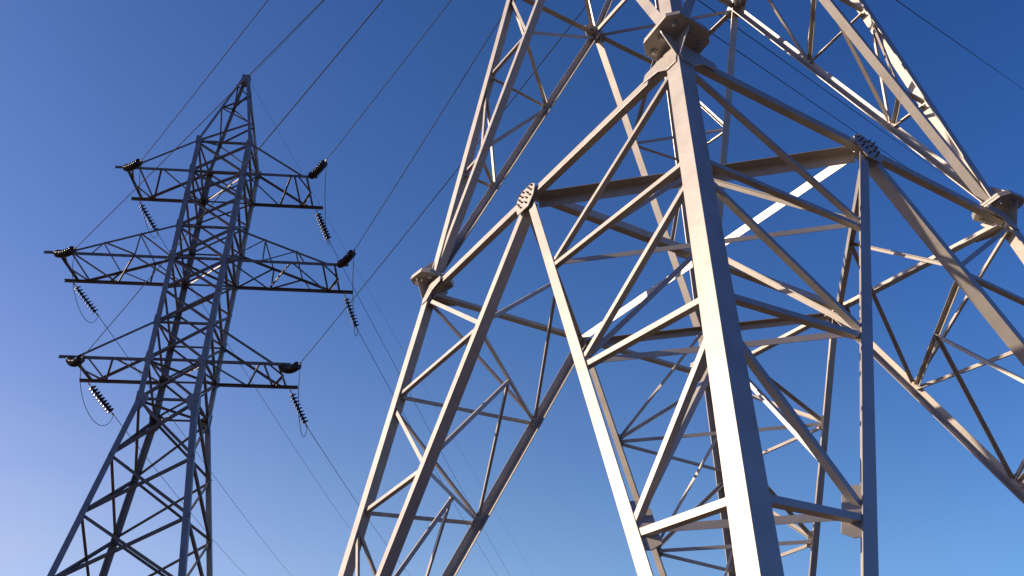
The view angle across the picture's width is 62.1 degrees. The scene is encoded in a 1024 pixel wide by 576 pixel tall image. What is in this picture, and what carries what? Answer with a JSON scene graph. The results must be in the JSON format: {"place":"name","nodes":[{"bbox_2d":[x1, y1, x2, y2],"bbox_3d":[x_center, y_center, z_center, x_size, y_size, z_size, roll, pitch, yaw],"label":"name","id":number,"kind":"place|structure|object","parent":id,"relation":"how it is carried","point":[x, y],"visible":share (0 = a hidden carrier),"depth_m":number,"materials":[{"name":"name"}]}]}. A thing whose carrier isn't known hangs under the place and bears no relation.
{"place":"outdoors","nodes":[
{"label":"outdoors","id":0,"kind":"place"},
{"bbox_2d":[0,0,1023,575],"label":"sky","id":1,"kind":"structure","parent":0,"point":[88,88],"materials":[{"name":"blue"}]},
{"bbox_2d":[698,0,957,184],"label":"conductor wire","id":2,"kind":"object","parent":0,"point":[812,81],"visible":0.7,"depth_m":27.26,"materials":[{"name":"metal"}]},
{"bbox_3d":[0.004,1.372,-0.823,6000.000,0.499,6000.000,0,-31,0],"label":"ground","id":3,"kind":"structure","parent":0,"visible":0},
{"bbox_2d":[44,74,352,575],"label":"lattice tower","id":4,"kind":"structure","parent":3,"relation":"on","point":[157,419],"depth_m":30.98,"materials":[{"name":"metal"}]},
{"bbox_2d":[54,246,76,257],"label":"insulator string","id":5,"kind":"object","parent":4,"relation":"attached to","point":[67,252],"visible":1,"depth_m":30.39,"materials":[{"name":"ceramic"}]},
{"bbox_2d":[72,248,97,322],"bbox_3d":[-15.825,0.202,31.496,0.022,1.432,4.001,5,-31,-9],"label":"jumper wire","id":6,"kind":"object","parent":5,"relation":"hanging from","point":[74,291],"visible":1,"depth_m":30.37,"materials":[{"name":"metal"}]},
{"bbox_2d":[76,0,323,247],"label":"conductor wire","id":7,"kind":"object","parent":5,"relation":"attached to","point":[202,121],"visible":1,"depth_m":25.59,"materials":[{"name":"metal"}]},
{"bbox_2d":[66,355,84,366],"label":"insulator string","id":8,"kind":"object","parent":4,"relation":"attached to","point":[72,361],"visible":0.97,"depth_m":28.16,"materials":[{"name":"ceramic"}]},
{"bbox_2d":[80,356,113,425],"bbox_3d":[-14.423,3.896,29.479,0.022,1.289,4.341,4,-31,-7],"label":"jumper wire","id":9,"kind":"object","parent":8,"relation":"hanging from","point":[83,400],"visible":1,"depth_m":28.31,"materials":[{"name":"metal"}]},
{"bbox_2d":[83,0,382,355],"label":"conductor wire","id":10,"kind":"object","parent":8,"relation":"attached to","point":[243,166],"visible":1,"depth_m":21.78,"materials":[{"name":"metal"}]},
{"bbox_2d":[73,283,98,315],"bbox_3d":[-16.574,0.437,33.082,0.299,0.986,1.286,-23,-38,33],"label":"insulator string","id":11,"kind":"object","parent":4,"relation":"attached to","point":[83,296],"visible":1,"depth_m":33.00,"materials":[{"name":"ceramic"}]},
{"bbox_2d":[98,316,290,574],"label":"conductor wire","id":12,"kind":"object","parent":11,"relation":"attached to","point":[184,435],"visible":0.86,"depth_m":45.52,"materials":[{"name":"metal"}]},
{"bbox_2d":[88,383,113,414],"bbox_3d":[-15.065,4.064,31.171,0.299,0.831,1.389,-15,-34,24],"label":"insulator string","id":13,"kind":"object","parent":4,"relation":"attached to","point":[105,404],"visible":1,"depth_m":31.11,"materials":[{"name":"ceramic"}]},
{"bbox_2d":[114,416,246,575],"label":"conductor wire","id":14,"kind":"object","parent":13,"relation":"attached to","point":[178,497],"visible":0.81,"depth_m":44.48,"materials":[{"name":"metal"}]},
{"bbox_2d":[123,159,142,171],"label":"insulator string","id":15,"kind":"object","parent":4,"relation":"attached to","point":[134,164],"visible":1,"depth_m":32.52,"materials":[{"name":"ceramic"}]},
{"bbox_2d":[142,0,267,159],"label":"conductor wire","id":16,"kind":"object","parent":15,"relation":"attached to","point":[207,76],"visible":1,"depth_m":28.68,"materials":[{"name":"metal"}]},
{"bbox_2d":[139,201,158,234],"bbox_3d":[-15.087,-2.923,35.318,0.299,1.039,1.245,-19,-36,28],"label":"insulator string","id":17,"kind":"object","parent":4,"relation":"attached to","point":[150,220],"visible":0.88,"depth_m":35.24,"materials":[{"name":"ceramic"}]},
{"bbox_2d":[139,161,157,237],"bbox_3d":[-14.395,-3.232,33.688,0.022,1.312,4.204,5,-31,-9],"label":"jumper wire","id":18,"kind":"object","parent":17,"relation":"hanging from","point":[141,201],"visible":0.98,"depth_m":32.52,"materials":[{"name":"metal"}]},
{"bbox_2d":[158,234,347,525],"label":"conductor wire","id":19,"kind":"object","parent":17,"relation":"attached to","point":[251,381],"visible":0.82,"depth_m":51.74,"materials":[{"name":"metal"}]},
{"bbox_2d":[254,0,324,72],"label":"ground wire","id":20,"kind":"object","parent":4,"relation":"attached to","point":[289,36],"visible":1,"depth_m":35.27,"materials":[{"name":"metal"}]},
{"bbox_2d":[279,362,301,373],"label":"insulator string","id":21,"kind":"object","parent":4,"relation":"attached to","point":[294,367],"visible":1,"depth_m":28.75,"materials":[{"name":"ceramic"}]},
{"bbox_2d":[298,363,306,436],"bbox_3d":[-7.321,4.164,29.767,0.022,1.529,3.981,4,-31,-6],"label":"jumper wire","id":22,"kind":"object","parent":21,"relation":"hanging from","point":[298,402],"visible":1,"depth_m":28.53,"materials":[{"name":"metal"}]},
{"bbox_2d":[300,0,590,362],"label":"conductor wire","id":23,"kind":"object","parent":21,"relation":"attached to","point":[443,186],"visible":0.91,"depth_m":23.11,"materials":[{"name":"metal"}]},
{"bbox_2d":[289,390,308,427],"bbox_3d":[-7.888,4.438,31.433,0.299,1.231,1.056,-22,-37,32],"label":"insulator string","id":24,"kind":"object","parent":4,"relation":"attached to","point":[300,411],"visible":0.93,"depth_m":31.35,"materials":[{"name":"ceramic"}]},
{"bbox_2d":[307,427,409,574],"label":"conductor wire","id":25,"kind":"object","parent":24,"relation":"attached to","point":[343,482],"visible":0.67,"depth_m":37.65,"materials":[{"name":"metal"}]},
{"bbox_2d":[308,159,327,178],"bbox_3d":[-7.604,-4.606,33.246,0.299,0.398,1.583,22,-37,-32],"label":"insulator string","id":26,"kind":"object","parent":4,"relation":"attached to","point":[317,170],"visible":1,"depth_m":33.06,"materials":[{"name":"ceramic"}]},
{"bbox_2d":[325,161,329,243],"bbox_3d":[-7.455,-3.158,34.360,0.022,1.390,4.704,4,-31,-7],"label":"jumper wire","id":27,"kind":"object","parent":26,"relation":"hanging from","point":[325,213],"visible":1,"depth_m":33.66,"materials":[{"name":"metal"}]},
{"bbox_2d":[327,0,450,158],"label":"conductor wire","id":28,"kind":"object","parent":26,"relation":"attached to","point":[391,77],"visible":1,"depth_m":28.98,"materials":[{"name":"metal"}]},
{"bbox_2d":[315,209,330,241],"bbox_3d":[-8.007,-2.630,36.012,0.299,0.866,1.366,-10,-32,16],"label":"insulator string","id":29,"kind":"object","parent":4,"relation":"attached to","point":[320,222],"visible":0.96,"depth_m":35.94,"materials":[{"name":"ceramic"}]},
{"bbox_2d":[330,243,509,574],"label":"conductor wire","id":30,"kind":"object","parent":29,"relation":"attached to","point":[399,374],"visible":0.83,"depth_m":45.24,"materials":[{"name":"metal"}]},
{"bbox_2d":[336,250,355,267],"bbox_3d":[-6.110,-1.051,31.260,0.299,0.418,1.578,19,-36,-28],"label":"insulator string","id":31,"kind":"object","parent":4,"relation":"attached to","point":[347,258],"visible":1,"depth_m":31.03,"materials":[{"name":"ceramic"}]},
{"bbox_2d":[354,14,502,249],"bbox_3d":[-1.654,-5.833,24.866,0.026,1.628,16.660,16,-34,-25],"label":"conductor wire","id":32,"kind":"object","parent":31,"relation":"attached to","point":[432,127],"visible":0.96,"depth_m":25.86,"materials":[{"name":"metal"}]},
{"bbox_2d":[343,294,359,330],"bbox_3d":[-6.374,0.960,33.718,0.299,1.273,1.004,-19,-36,28],"label":"insulator string","id":33,"kind":"object","parent":4,"relation":"attached to","point":[351,312],"visible":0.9,"depth_m":33.63,"materials":[{"name":"ceramic"}]},
{"bbox_2d":[353,250,357,336],"bbox_3d":[-5.895,0.440,32.050,0.022,1.745,4.237,3,-31,-5],"label":"jumper wire","id":34,"kind":"object","parent":33,"relation":"hanging from","point":[353,311],"visible":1,"depth_m":31.50,"materials":[{"name":"metal"}]},
{"bbox_2d":[358,331,495,572],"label":"conductor wire","id":35,"kind":"object","parent":33,"relation":"attached to","point":[411,427],"visible":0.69,"depth_m":40.10,"materials":[{"name":"metal"}]},
{"bbox_2d":[252,85,525,560],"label":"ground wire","id":36,"kind":"object","parent":4,"relation":"attached to","point":[363,281],"visible":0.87,"depth_m":48.20,"materials":[{"name":"metal"}]},
{"bbox_2d":[338,0,1023,575],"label":"lattice tower","id":37,"kind":"structure","parent":3,"relation":"on","point":[676,40],"depth_m":8.29,"materials":[{"name":"metal"}]},
{"bbox_2d":[896,0,1023,89],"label":"conductor wire","id":38,"kind":"object","parent":37,"relation":"attached to","point":[951,38],"visible":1,"depth_m":27.55,"materials":[{"name":"metal"}]},
{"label":"insulator string","id":39,"kind":"object","parent":37,"relation":"attached to","visible":0},
{"bbox_2d":[712,33,971,211],"bbox_3d":[21.700,-5.346,43.942,0.026,27.242,68.885,-24,-38,34],"label":"conductor wire","id":40,"kind":"object","parent":39,"relation":"attached to","point":[799,93],"visible":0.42,"depth_m":27.26,"materials":[{"name":"metal"}]}
]}

